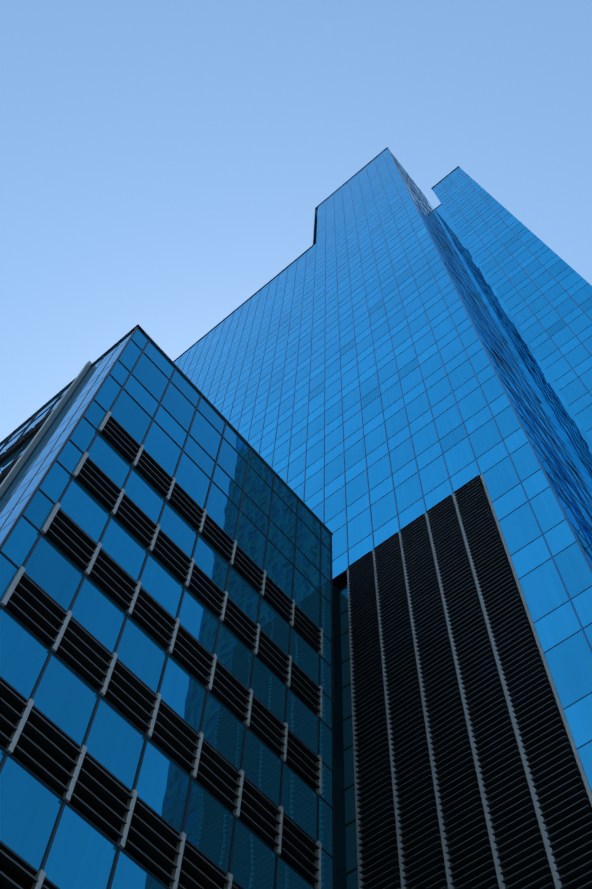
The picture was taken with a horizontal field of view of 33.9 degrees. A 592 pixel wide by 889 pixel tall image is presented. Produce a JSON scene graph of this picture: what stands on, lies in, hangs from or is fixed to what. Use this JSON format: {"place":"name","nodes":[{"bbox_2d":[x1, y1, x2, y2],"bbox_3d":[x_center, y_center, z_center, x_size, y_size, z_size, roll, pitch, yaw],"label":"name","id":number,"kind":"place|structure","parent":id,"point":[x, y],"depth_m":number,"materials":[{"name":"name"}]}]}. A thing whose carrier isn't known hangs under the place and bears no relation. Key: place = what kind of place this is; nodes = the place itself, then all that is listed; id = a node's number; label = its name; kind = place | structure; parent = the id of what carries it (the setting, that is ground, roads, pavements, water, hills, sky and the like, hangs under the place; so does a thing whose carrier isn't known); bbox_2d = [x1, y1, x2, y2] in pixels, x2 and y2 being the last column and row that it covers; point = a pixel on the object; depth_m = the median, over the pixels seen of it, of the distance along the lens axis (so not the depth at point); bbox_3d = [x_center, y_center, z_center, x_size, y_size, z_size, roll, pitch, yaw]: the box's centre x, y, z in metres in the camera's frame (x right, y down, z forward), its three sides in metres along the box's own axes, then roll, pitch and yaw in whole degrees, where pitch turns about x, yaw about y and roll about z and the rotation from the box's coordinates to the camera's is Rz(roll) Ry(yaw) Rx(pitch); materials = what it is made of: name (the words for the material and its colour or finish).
{"place":"outdoors","nodes":[
{"label":"outdoors","id":0,"kind":"place"},
{"bbox_2d":[0,324,335,888],"bbox_3d":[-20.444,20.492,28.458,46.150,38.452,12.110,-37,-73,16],"label":"podium building","id":1,"kind":"structure","parent":0,"point":[166,659],"depth_m":25.11,"materials":[{"name":"blue glass"}]},
{"bbox_2d":[0,0,591,441],"label":"sky","id":2,"kind":"structure","parent":0,"point":[162,162],"materials":[{"name":"blue"}]},
{"bbox_2d":[173,147,591,888],"bbox_3d":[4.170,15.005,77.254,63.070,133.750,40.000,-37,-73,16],"label":"tower building","id":3,"kind":"structure","parent":0,"point":[389,373],"depth_m":39.71,"materials":[{"name":"blue glass"}]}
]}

